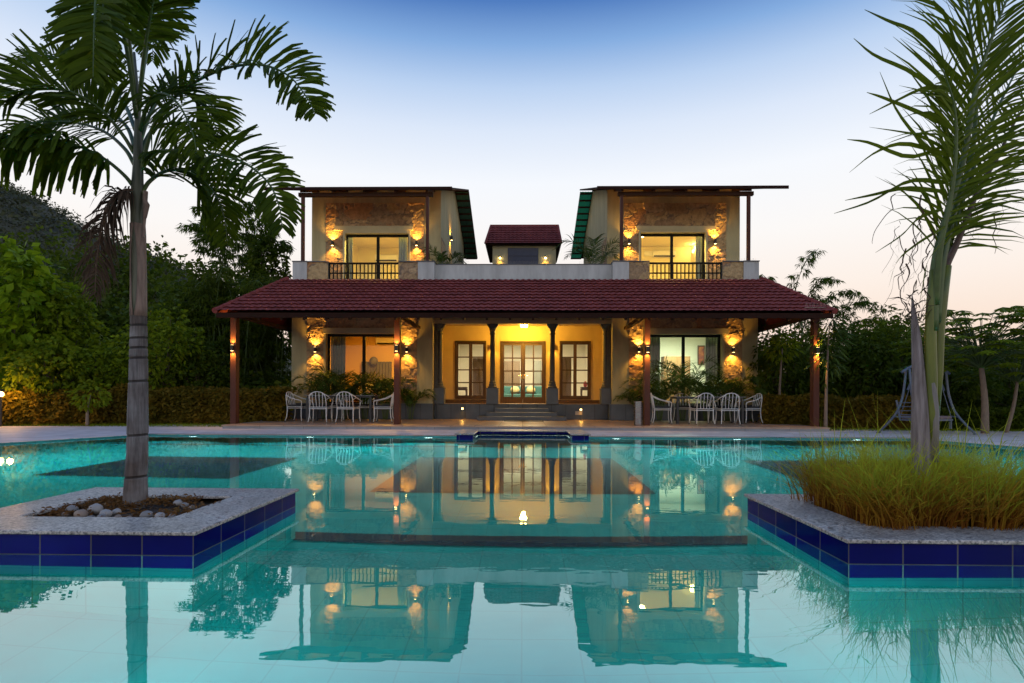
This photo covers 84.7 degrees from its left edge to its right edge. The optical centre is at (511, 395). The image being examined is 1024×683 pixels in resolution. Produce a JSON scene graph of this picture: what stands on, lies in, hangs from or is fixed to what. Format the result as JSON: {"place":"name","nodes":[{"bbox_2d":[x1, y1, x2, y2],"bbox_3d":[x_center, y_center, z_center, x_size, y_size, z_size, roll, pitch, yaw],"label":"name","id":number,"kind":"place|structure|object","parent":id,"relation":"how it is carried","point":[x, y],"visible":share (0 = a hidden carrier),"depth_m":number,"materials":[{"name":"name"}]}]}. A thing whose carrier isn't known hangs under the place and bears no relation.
{"place":"outdoors","nodes":[
{"label":"outdoors","id":0,"kind":"place"},
{"bbox_2d":[0,190,291,384],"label":"hill","id":1,"kind":"structure","parent":0,"point":[40,232],"depth_m":120.40,"materials":[{"name":"plant"}]},
{"bbox_2d":[0,180,291,377],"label":"hill scrub","id":2,"kind":"object","parent":1,"relation":"on","point":[13,191],"visible":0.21,"depth_m":122.28,"materials":[{"name":"plant"}]},
{"bbox_2d":[472,358,482,394],"bbox_3d":[-1.280,-0.580,21.619,0.449,1.697,0.418,0,0,1],"label":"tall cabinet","id":3,"kind":"object","parent":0,"point":[477,376],"visible":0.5,"depth_m":21.41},
{"bbox_2d":[0,435,1023,682],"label":"water","id":4,"kind":"structure","parent":0,"point":[484,559],"depth_m":2.67,"materials":[{"name":"liquid"}]},
{"bbox_2d":[0,420,1023,446],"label":"pool deck","id":5,"kind":"structure","parent":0,"point":[20,433],"depth_m":12.88,"materials":[{"name":"stone"}]},
{"bbox_2d":[66,379,112,425],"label":"young tree","id":6,"kind":"object","parent":5,"relation":"on","point":[87,404],"visible":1,"depth_m":14.96,"materials":[{"name":"green plant"}]},
{"bbox_2d":[163,341,229,422],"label":"broadleaf tree","id":7,"kind":"object","parent":5,"relation":"on","point":[213,360],"visible":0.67,"depth_m":16.88,"materials":[{"name":"green plant"}]},
{"bbox_2d":[148,433,455,435],"bbox_3d":[-4.535,0.838,12.053,6.680,0.006,0.130,0,0,1],"label":"overflow grating","id":8,"kind":"object","parent":5,"relation":"on","point":[309,434],"visible":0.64,"depth_m":12.02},
{"bbox_2d":[454,429,590,438],"bbox_3d":[0.229,1.048,12.248,2.800,0.525,1.460,0,0,1],"label":"pool alcove","id":9,"kind":"object","parent":5,"relation":"on","point":[472,433],"visible":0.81,"depth_m":12.60,"materials":[{"name":"stone"}]},
{"bbox_2d":[212,185,837,431],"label":"poolside house","id":10,"kind":"structure","parent":5,"relation":"on","point":[596,323],"depth_m":17.64,"materials":[{"name":"paint"}]},
{"bbox_2d":[284,391,310,421],"bbox_3d":[-6.131,0.311,16.073,0.564,0.862,0.621,0,0,7],"label":"patio chair","id":11,"kind":"object","parent":10,"relation":"on","point":[295,406],"visible":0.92,"depth_m":15.96,"materials":[{"name":"white metal"}]},
{"bbox_2d":[307,391,332,422],"bbox_3d":[-5.259,0.315,15.383,0.621,0.862,0.564,0,0,-3],"label":"patio chair","id":12,"kind":"object","parent":10,"relation":"on","point":[319,406],"visible":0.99,"depth_m":15.19,"materials":[{"name":"white plastic"}]},
{"bbox_2d":[290,367,360,418],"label":"areca palm","id":13,"kind":"object","parent":10,"relation":"on","point":[323,387],"visible":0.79,"depth_m":17.17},
{"bbox_2d":[331,337,345,401],"bbox_3d":[-5.641,-0.849,18.233,0.476,2.175,0.074,0,0,1],"label":"curtain","id":14,"kind":"object","parent":10,"relation":"hanging from","point":[338,348],"visible":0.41,"depth_m":18.23,"materials":[{"name":"fabric"}]},
{"bbox_2d":[304,395,379,421],"bbox_3d":[-4.856,0.369,16.145,1.939,0.752,0.850,0,0,1],"label":"patio table","id":15,"kind":"object","parent":10,"relation":"on","point":[370,397],"visible":0.79,"depth_m":15.78,"materials":[{"name":"metal"}]},
{"bbox_2d":[305,364,381,418],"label":"areca palm","id":16,"kind":"object","parent":10,"relation":"on","point":[345,381],"visible":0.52,"depth_m":17.20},
{"bbox_2d":[335,391,361,422],"bbox_3d":[-4.494,0.318,15.368,0.621,0.862,0.564,0,0,4],"label":"patio chair","id":17,"kind":"object","parent":10,"relation":"on","point":[343,406],"visible":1,"depth_m":15.18,"materials":[{"name":"white metal"}]},
{"bbox_2d":[348,238,352,278],"bbox_3d":[-5.550,-4.587,19.311,0.157,1.902,0.074,0,0,1],"label":"curtain","id":18,"kind":"object","parent":10,"relation":"hanging from","point":[350,257],"visible":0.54,"depth_m":19.30,"materials":[{"name":"fabric"}]},
{"bbox_2d":[328,334,393,402],"bbox_3d":[-4.729,-0.845,17.948,2.309,2.213,0.070,0,0,1],"label":"sliding door","id":19,"kind":"structure","parent":10,"relation":"in","point":[363,336],"depth_m":17.92,"materials":[{"name":"black glass"}]},
{"bbox_2d":[336,371,392,418],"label":"areca palm","id":20,"kind":"object","parent":10,"relation":"on","point":[371,392],"visible":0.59,"depth_m":17.11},
{"bbox_2d":[348,362,391,400],"bbox_3d":[-5.300,-0.561,20.934,1.168,1.520,2.020,0,0,1],"label":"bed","id":21,"kind":"object","parent":10,"relation":"on","point":[383,369],"visible":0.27,"depth_m":21.86,"materials":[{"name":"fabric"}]},
{"bbox_2d":[358,264,381,278],"bbox_3d":[-6.131,-4.600,22.481,1.325,1.862,2.020,0,0,1],"label":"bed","id":22,"kind":"object","parent":10,"relation":"on","point":[362,270],"depth_m":23.40,"materials":[{"name":"fabric"}]},
{"bbox_2d":[346,235,408,278],"bbox_3d":[-4.534,-4.528,19.025,2.148,1.810,0.070,0,0,1],"label":"sliding door","id":23,"kind":"structure","parent":10,"relation":"in","point":[347,236],"depth_m":18.99,"materials":[{"name":"black glass"}]},
{"bbox_2d":[349,370,417,418],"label":"areca palm","id":24,"kind":"object","parent":10,"relation":"on","point":[384,390],"visible":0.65,"depth_m":17.14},
{"bbox_2d":[373,392,393,422],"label":"patio chair","id":25,"kind":"object","parent":10,"relation":"on","point":[390,405],"visible":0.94,"depth_m":15.61,"materials":[{"name":"white plastic"}]},
{"bbox_2d":[376,337,393,344],"bbox_3d":[-4.814,-2.129,21.876,0.950,0.270,0.199,0,0,1],"label":"air conditioner","id":26,"kind":"object","parent":10,"relation":"attached to","point":[384,340],"visible":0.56,"depth_m":21.79,"materials":[{"name":"white plastic"}]},
{"bbox_2d":[375,255,397,261],"bbox_3d":[-5.218,-5.716,23.384,0.950,0.270,0.199,0,0,1],"label":"air conditioner","id":27,"kind":"object","parent":10,"relation":"attached to","point":[388,258],"visible":0.91,"depth_m":23.29,"materials":[{"name":"white plastic"}]},
{"bbox_2d":[399,237,406,260],"bbox_3d":[-3.739,-4.580,19.277,0.292,1.902,0.074,0,0,1],"label":"curtain","id":28,"kind":"object","parent":10,"relation":"hanging from","point":[402,248],"visible":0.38,"depth_m":19.28,"materials":[{"name":"fabric"}]},
{"bbox_2d":[384,386,434,418],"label":"areca palm","id":29,"kind":"object","parent":10,"relation":"on","point":[408,399],"visible":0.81,"depth_m":17.37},
{"bbox_2d":[420,243,466,263],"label":"terrace palm","id":30,"kind":"object","parent":10,"relation":"on","point":[440,258],"visible":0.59,"depth_m":18.09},
{"bbox_2d":[455,341,485,398],"bbox_3d":[-1.463,-0.903,19.871,1.106,2.052,0.140,0,0,1],"label":"casement window","id":31,"kind":"structure","parent":10,"relation":"in","point":[470,396],"depth_m":19.85,"materials":[{"name":"brown wood"}]},
{"bbox_2d":[504,386,520,396],"bbox_3d":[-0.003,-0.056,22.934,1.030,0.660,0.860,0,0,1],"label":"armchair","id":32,"kind":"object","parent":10,"relation":"on","point":[507,392],"visible":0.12,"depth_m":23.19,"materials":[{"name":"teal fabric"}]},
{"bbox_2d":[500,341,545,403],"bbox_3d":[0.386,-0.819,19.828,1.591,2.198,0.157,0,0,1],"label":"entrance door","id":33,"kind":"structure","parent":10,"relation":"in","point":[522,399],"depth_m":19.82,"materials":[{"name":"brown wood"}]},
{"bbox_2d":[484,224,561,263],"bbox_3d":[0.514,-5.711,25.911,3.388,4.356,3.468,0,0,1],"label":"rooftop room","id":34,"kind":"object","parent":10,"relation":"on","point":[527,244],"visible":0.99,"depth_m":24.51,"materials":[{"name":"red tile"}]},
{"bbox_2d":[508,248,537,263],"bbox_3d":[0.479,-5.888,24.468,1.329,1.079,0.054,0,0,1],"label":"window","id":35,"kind":"structure","parent":34,"relation":"in","point":[523,255],"depth_m":24.45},
{"bbox_2d":[559,341,590,398],"bbox_3d":[2.220,-0.889,19.801,1.099,2.052,0.140,0,0,1],"label":"casement window","id":36,"kind":"structure","parent":10,"relation":"in","point":[574,343],"depth_m":19.78,"materials":[{"name":"brown wood"}]},
{"bbox_2d":[553,233,633,263],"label":"terrace palm","id":37,"kind":"object","parent":10,"relation":"on","point":[596,253],"visible":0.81,"depth_m":18.04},
{"bbox_2d":[634,401,642,425],"bbox_3d":[3.251,0.459,14.491,0.224,0.636,0.224,0,0,1],"label":"steel bin","id":38,"kind":"object","parent":10,"relation":"on","point":[637,413],"visible":1,"depth_m":14.40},
{"bbox_2d":[613,388,666,406],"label":"areca palm","id":39,"kind":"object","parent":10,"relation":"on","point":[633,396],"visible":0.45,"depth_m":17.25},
{"bbox_2d":[650,337,659,402],"bbox_3d":[4.582,-0.810,18.038,0.352,2.175,0.074,0,0,1],"label":"curtain","id":40,"kind":"object","parent":10,"relation":"hanging from","point":[654,348],"visible":0.36,"depth_m":18.04,"materials":[{"name":"fabric"}]},
{"bbox_2d":[619,373,695,420],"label":"areca palm","id":41,"kind":"object","parent":10,"relation":"on","point":[658,385],"visible":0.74,"depth_m":16.97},
{"bbox_2d":[650,393,671,423],"bbox_3d":[4.112,0.351,15.530,0.564,0.862,0.621,0,0,8],"label":"patio chair","id":42,"kind":"object","parent":10,"relation":"on","point":[668,408],"visible":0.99,"depth_m":15.33,"materials":[{"name":"white plastic"}]},
{"bbox_2d":[652,250,675,257],"bbox_3d":[6.265,-5.843,23.166,0.950,0.270,0.199,0,0,1],"label":"air conditioner","id":43,"kind":"object","parent":10,"relation":"attached to","point":[660,253],"visible":1,"depth_m":23.08,"materials":[{"name":"white plastic"}]},
{"bbox_2d":[641,234,703,278],"bbox_3d":[5.348,-4.496,18.837,2.149,1.823,0.070,0,0,1],"label":"sliding door","id":44,"kind":"structure","parent":10,"relation":"in","point":[671,236],"depth_m":18.80,"materials":[{"name":"black glass"}]},
{"bbox_2d":[637,356,726,420],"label":"areca palm","id":45,"kind":"object","parent":10,"relation":"on","point":[676,375],"visible":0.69,"depth_m":16.96,"materials":[{"name":"plant"}]},
{"bbox_2d":[673,393,695,421],"bbox_3d":[5.130,0.354,16.796,0.621,0.862,0.564,0,0,0],"label":"patio chair","id":46,"kind":"object","parent":10,"relation":"on","point":[683,406],"visible":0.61,"depth_m":16.98,"materials":[{"name":"white plastic"}]},
{"bbox_2d":[650,335,719,404],"bbox_3d":[5.405,-0.806,17.756,2.300,2.213,0.070,0,0,1],"label":"sliding door","id":47,"kind":"structure","parent":10,"relation":"in","point":[682,336],"depth_m":17.72,"materials":[{"name":"black metal"}]},
{"bbox_2d":[696,237,701,278],"bbox_3d":[6.350,-4.547,19.085,0.213,1.912,0.074,0,0,1],"label":"curtain","id":48,"kind":"object","parent":10,"relation":"hanging from","point":[698,249],"visible":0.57,"depth_m":19.09,"materials":[{"name":"fabric"}]},
{"bbox_2d":[697,345,704,364],"bbox_3d":[7.297,-1.554,21.675,0.267,0.756,0.040,0,0,1],"label":"framed picture","id":49,"kind":"object","parent":10,"relation":"attached to","point":[701,353],"visible":0.89,"depth_m":21.66,"materials":[{"name":"brown wood"}]},
{"bbox_2d":[688,393,715,424],"bbox_3d":[5.140,0.354,15.165,0.621,0.862,0.564,0,0,-2],"label":"patio chair","id":50,"kind":"object","parent":10,"relation":"on","point":[708,407],"visible":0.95,"depth_m":14.96,"materials":[{"name":"white plastic"}]},
{"bbox_2d":[670,397,743,423],"bbox_3d":[5.501,0.409,15.948,1.939,0.752,0.850,0,0,1],"label":"patio table","id":51,"kind":"object","parent":10,"relation":"on","point":[732,412],"visible":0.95,"depth_m":15.59,"materials":[{"name":"metal"}]},
{"bbox_2d":[670,374,746,420],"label":"areca palm","id":52,"kind":"object","parent":10,"relation":"on","point":[701,388],"visible":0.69,"depth_m":16.90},
{"bbox_2d":[705,337,717,402],"bbox_3d":[6.396,-0.803,18.004,0.396,2.175,0.074,0,0,1],"label":"curtain","id":53,"kind":"object","parent":10,"relation":"hanging from","point":[711,347],"visible":0.4,"depth_m":18.01,"materials":[{"name":"fabric"}]},
{"bbox_2d":[691,370,758,420],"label":"areca palm","id":54,"kind":"object","parent":10,"relation":"on","point":[737,392],"visible":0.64,"depth_m":16.94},
{"bbox_2d":[714,393,740,424],"bbox_3d":[5.819,0.357,15.132,0.621,0.862,0.564,0,0,4],"label":"patio chair","id":55,"kind":"object","parent":10,"relation":"on","point":[728,407],"visible":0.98,"depth_m":14.94,"materials":[{"name":"white metal"}]},
{"bbox_2d":[736,393,762,423],"bbox_3d":[6.701,0.360,15.831,0.564,0.862,0.621,0,0,-6],"label":"patio chair","id":56,"kind":"object","parent":10,"relation":"on","point":[746,407],"visible":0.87,"depth_m":15.68,"materials":[{"name":"white metal"}]},
{"bbox_2d":[749,375,770,421],"bbox_3d":[7.499,0.142,16.776,0.946,1.494,0.184,0,0,1],"label":"lobed plant","id":57,"kind":"object","parent":10,"relation":"on","point":[761,389],"visible":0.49,"depth_m":16.81,"materials":[{"name":"green plant"}]},
{"bbox_2d":[605,436,906,437],"bbox_3d":[4.983,0.874,11.873,6.680,0.006,0.130,0,0,1],"label":"overflow grating","id":58,"kind":"object","parent":5,"relation":"on","point":[743,436],"visible":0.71,"depth_m":11.85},
{"bbox_2d":[746,321,820,403],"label":"slender tree","id":59,"kind":"object","parent":5,"relation":"on","point":[765,367],"visible":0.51,"depth_m":16.96,"materials":[{"name":"green plant"}]},
{"bbox_2d":[784,328,834,394],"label":"slender tree","id":60,"kind":"object","parent":5,"relation":"on","point":[808,374],"visible":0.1,"depth_m":17.72,"materials":[{"name":"green plant"}]},
{"bbox_2d":[800,315,855,427],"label":"sapling","id":61,"kind":"object","parent":5,"relation":"on","point":[839,332],"visible":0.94,"depth_m":14.37,"materials":[{"name":"green plant"}]},
{"bbox_2d":[809,320,882,396],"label":"slender tree","id":62,"kind":"object","parent":5,"relation":"on","point":[852,329],"visible":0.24,"depth_m":17.26,"materials":[{"name":"green plant"}]},
{"bbox_2d":[819,319,911,397],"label":"broadleaf tree","id":63,"kind":"object","parent":5,"relation":"on","point":[868,387],"visible":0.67,"depth_m":16.37,"materials":[{"name":"green plant"}]},
{"bbox_2d":[876,362,977,434],"bbox_3d":[9.672,0.065,13.119,1.825,1.679,1.284,0,0,-24],"label":"garden swing","id":64,"kind":"object","parent":5,"relation":"on","point":[941,418],"visible":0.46,"depth_m":13.06,"materials":[{"name":"paint"}]},
{"bbox_2d":[888,305,1023,433],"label":"papaya tree","id":65,"kind":"object","parent":5,"relation":"on","point":[971,355],"visible":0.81,"depth_m":13.18,"materials":[{"name":"green plant"}]},
{"bbox_2d":[944,330,1023,432],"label":"papaya tree","id":66,"kind":"object","parent":5,"relation":"on","point":[1015,375],"visible":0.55,"depth_m":13.75,"materials":[{"name":"green plant"}]},
{"bbox_2d":[504,361,519,385],"bbox_3d":[0.007,-0.586,23.795,0.659,1.719,0.418,0,0,1],"label":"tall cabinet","id":67,"kind":"object","parent":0,"point":[508,375],"visible":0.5,"depth_m":23.59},
{"bbox_2d":[0,0,1023,445],"label":"sky","id":68,"kind":"structure","parent":0,"point":[524,106],"materials":[{"name":"blue"}]},
{"bbox_2d":[534,361,540,385],"bbox_3d":[1.059,-0.593,23.775,0.347,1.740,0.418,0,0,1],"label":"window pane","id":69,"kind":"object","parent":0,"point":[537,375],"visible":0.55,"depth_m":23.57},
{"bbox_2d":[563,358,570,395],"bbox_3d":[2.077,-0.572,21.555,0.364,1.705,0.418,0,0,1],"label":"tall cabinet","id":70,"kind":"object","parent":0,"point":[566,376],"visible":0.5,"depth_m":21.35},
{"bbox_2d":[661,356,689,402],"bbox_3d":[6.028,-0.568,20.729,0.948,1.722,0.520,0,0,1],"label":"wooden cabinet","id":71,"kind":"object","parent":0,"point":[674,359],"visible":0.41,"depth_m":20.47,"materials":[{"name":"brown wood"}]},
{"label":"pool floor","id":72,"kind":"structure","parent":0,"visible":0},
{"bbox_2d":[0,487,298,555],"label":"pool planter","id":73,"kind":"object","parent":72,"relation":"on","point":[232,513],"visible":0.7,"depth_m":3.29,"materials":[{"name":"tile"}]},
{"bbox_2d":[87,503,103,514],"bbox_3d":[-2.753,0.753,3.720,0.093,0.074,0.100,0,0,1],"label":"pebble","id":74,"kind":"object","parent":73,"relation":"on","point":[96,508],"visible":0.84,"depth_m":3.69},
{"bbox_2d":[33,492,220,517],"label":"dry creepers","id":75,"kind":"object","parent":73,"relation":"on","point":[116,502],"visible":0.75,"depth_m":3.84,"materials":[{"name":"plant"}]},
{"bbox_2d":[0,0,335,509],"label":"palm tree","id":76,"kind":"object","parent":73,"relation":"on","point":[97,53],"visible":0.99,"depth_m":3.78,"materials":[{"name":"green plant"}]},
{"bbox_2d":[0,434,1023,448],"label":"pool wall","id":77,"kind":"structure","parent":72,"relation":"on","point":[475,435],"depth_m":11.84,"materials":[{"name":"tile"}]},
{"bbox_2d":[744,494,1023,565],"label":"pool planter","id":78,"kind":"object","parent":72,"relation":"on","point":[847,540],"visible":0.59,"depth_m":3.04,"materials":[{"name":"tile"}]},
{"bbox_2d":[744,392,1023,530],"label":"tall grass","id":79,"kind":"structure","parent":78,"relation":"on","point":[871,490],"depth_m":3.31,"materials":[{"name":"plant"}]},
{"bbox_2d":[834,0,1023,480],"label":"palm tree","id":80,"kind":"object","parent":78,"relation":"on","point":[926,386],"visible":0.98,"depth_m":3.57,"materials":[{"name":"green plant"}]},
{"label":"ground","id":81,"kind":"structure","parent":0,"visible":0},
{"bbox_2d":[1,224,94,299],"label":"dark tree","id":82,"kind":"object","parent":81,"relation":"on","point":[60,271],"visible":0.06,"depth_m":30.43,"materials":[{"name":"green plant"}]},
{"bbox_2d":[0,235,96,388],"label":"broadleaf tree","id":83,"kind":"object","parent":81,"relation":"on","point":[16,268],"visible":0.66,"depth_m":15.97,"materials":[{"name":"green plant"}]},
{"bbox_2d":[0,334,101,403],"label":"broadleaf tree","id":84,"kind":"object","parent":81,"relation":"on","point":[40,356],"visible":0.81,"depth_m":15.43,"materials":[{"name":"green plant"}]},
{"bbox_2d":[2,386,117,425],"bbox_3d":[-12.939,0.344,15.637,3.467,1.334,1.219,0,0,-14],"label":"hedge","id":85,"kind":"object","parent":81,"relation":"on","point":[25,405],"visible":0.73,"depth_m":15.31,"materials":[{"name":"green plant"}]},
{"bbox_2d":[18,275,110,419],"bbox_3d":[-13.383,-1.359,16.810,2.151,4.390,2.046,0,0,1],"label":"broadleaf tree","id":86,"kind":"object","parent":81,"relation":"on","point":[62,306],"visible":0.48,"depth_m":16.52,"materials":[{"name":"green plant"}]},
{"bbox_2d":[43,220,126,438],"bbox_3d":[-25.945,-3.612,33.500,6.962,13.306,5.034,0,0,1],"label":"dark tree","id":87,"kind":"object","parent":81,"relation":"on","point":[64,258],"visible":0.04,"depth_m":32.95,"materials":[{"name":"green plant"}]},
{"bbox_2d":[62,334,128,389],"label":"broadleaf tree","id":88,"kind":"object","parent":81,"relation":"on","point":[101,361],"visible":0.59,"depth_m":16.17,"materials":[{"name":"green plant"}]},
{"bbox_2d":[67,276,163,382],"bbox_3d":[-19.183,-1.836,26.305,7.146,7.058,5.020,0,0,1],"label":"dark tree","id":89,"kind":"object","parent":81,"relation":"on","point":[119,305],"visible":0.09,"depth_m":25.98,"materials":[{"name":"green plant"}]},
{"bbox_2d":[68,235,173,435],"bbox_3d":[-21.635,-3.079,31.417,5.942,11.810,4.732,0,0,1],"label":"dark tree","id":90,"kind":"object","parent":81,"relation":"on","point":[123,268],"visible":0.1,"depth_m":30.96,"materials":[{"name":"green plant"}]},
{"bbox_2d":[105,288,191,385],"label":"dark tree","id":91,"kind":"object","parent":81,"relation":"on","point":[114,315],"visible":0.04,"depth_m":25.18,"materials":[{"name":"green plant"}]},
{"bbox_2d":[115,235,195,434],"bbox_3d":[-21.522,-3.132,34.537,6.566,12.888,5.141,0,0,1],"label":"dark tree","id":92,"kind":"object","parent":81,"relation":"on","point":[167,264],"visible":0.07,"depth_m":34.22,"materials":[{"name":"green plant"}]},
{"bbox_2d":[108,303,208,390],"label":"broadleaf tree","id":93,"kind":"object","parent":81,"relation":"on","point":[158,375],"visible":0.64,"depth_m":16.48,"materials":[{"name":"green plant"}]},
{"bbox_2d":[147,267,198,434],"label":"dark tree","id":94,"kind":"object","parent":81,"relation":"on","point":[165,277],"visible":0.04,"depth_m":29.86,"materials":[{"name":"green plant"}]},
{"bbox_2d":[155,256,242,412],"bbox_3d":[-10.746,-1.968,19.672,3.160,5.619,2.560,0,0,1],"label":"broadleaf tree","id":95,"kind":"object","parent":81,"relation":"on","point":[191,275],"visible":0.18,"depth_m":19.16,"materials":[{"name":"green plant"}]},
{"bbox_2d":[103,382,296,424],"bbox_3d":[-8.995,0.307,16.298,5.186,1.420,1.249,0,0,-3],"label":"hedge","id":96,"kind":"object","parent":81,"relation":"on","point":[214,407],"visible":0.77,"depth_m":15.96,"materials":[{"name":"green plant"}]},
{"bbox_2d":[164,265,278,410],"bbox_3d":[-9.805,-1.716,19.109,4.507,5.129,3.105,0,0,1],"label":"bamboo clump","id":97,"kind":"object","parent":81,"relation":"on","point":[217,284],"visible":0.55,"depth_m":18.72,"materials":[{"name":"green plant"}]},
{"bbox_2d":[174,201,296,369],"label":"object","id":98,"kind":"object","parent":81,"relation":"on","point":[226,253],"visible":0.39,"depth_m":20.70,"materials":[{"name":"green plant"}]},
{"bbox_2d":[206,297,291,415],"bbox_3d":[-8.526,-1.384,19.590,3.658,4.474,2.808,0,0,1],"label":"bamboo clump","id":99,"kind":"object","parent":81,"relation":"on","point":[265,335],"visible":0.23,"depth_m":19.38,"materials":[{"name":"green plant"}]},
{"bbox_2d":[234,229,292,386],"bbox_3d":[-9.025,-2.564,20.656,2.774,6.835,2.487,0,0,1],"label":"broadleaf tree","id":100,"kind":"object","parent":81,"relation":"on","point":[262,269],"visible":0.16,"depth_m":20.29,"materials":[{"name":"green plant"}]},
{"bbox_2d":[0,362,1023,421],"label":"undergrowth","id":101,"kind":"object","parent":81,"relation":"on","point":[287,380],"visible":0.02,"depth_m":17.54,"materials":[{"name":"green plant"}]},
{"bbox_2d":[2,422,1023,431],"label":"lawn grass","id":102,"kind":"structure","parent":81,"relation":"on","point":[216,425],"depth_m":14.91,"materials":[{"name":"green plant"}]},
{"bbox_2d":[762,333,803,394],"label":"young tree","id":103,"kind":"object","parent":81,"relation":"on","point":[781,358],"visible":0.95,"depth_m":16.03,"materials":[{"name":"green plant"}]},
{"bbox_2d":[758,322,831,437],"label":"dark tree","id":104,"kind":"object","parent":81,"relation":"on","point":[779,354],"visible":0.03,"depth_m":27.61,"materials":[{"name":"green plant"}]},
{"bbox_2d":[759,248,891,350],"bbox_3d":[10.986,-2.055,19.294,5.031,6.431,1.997,0,0,1],"label":"bamboo clump","id":105,"kind":"object","parent":81,"relation":"on","point":[845,308],"visible":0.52,"depth_m":19.10,"materials":[{"name":"green plant"}]},
{"bbox_2d":[757,392,910,429],"bbox_3d":[9.064,0.483,15.504,4.334,1.221,1.328,0,0,16],"label":"hedge","id":106,"kind":"object","parent":81,"relation":"on","point":[787,409],"visible":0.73,"depth_m":15.14,"materials":[{"name":"green plant"}]},
{"bbox_2d":[850,316,922,393],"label":"broadleaf tree","id":107,"kind":"object","parent":81,"relation":"on","point":[882,323],"visible":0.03,"depth_m":18.19,"materials":[{"name":"green plant"}]},
{"bbox_2d":[859,304,948,404],"bbox_3d":[11.707,-0.945,16.907,2.514,3.776,2.419,0,0,1],"label":"slender tree","id":108,"kind":"object","parent":81,"relation":"on","point":[896,326],"visible":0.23,"depth_m":16.84,"materials":[{"name":"green plant"}]},
{"bbox_2d":[896,350,1006,409],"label":"slender tree","id":109,"kind":"object","parent":81,"relation":"on","point":[972,393],"visible":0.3,"depth_m":15.61,"materials":[{"name":"green plant"}]},
{"bbox_2d":[939,405,1023,430],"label":"hedge","id":110,"kind":"object","parent":81,"relation":"on","point":[998,419],"visible":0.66,"depth_m":14.69,"materials":[{"name":"green plant"}]},
{"bbox_2d":[956,345,1023,408],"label":"slender tree","id":111,"kind":"object","parent":81,"relation":"on","point":[1008,394],"visible":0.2,"depth_m":16.17,"materials":[{"name":"green plant"}]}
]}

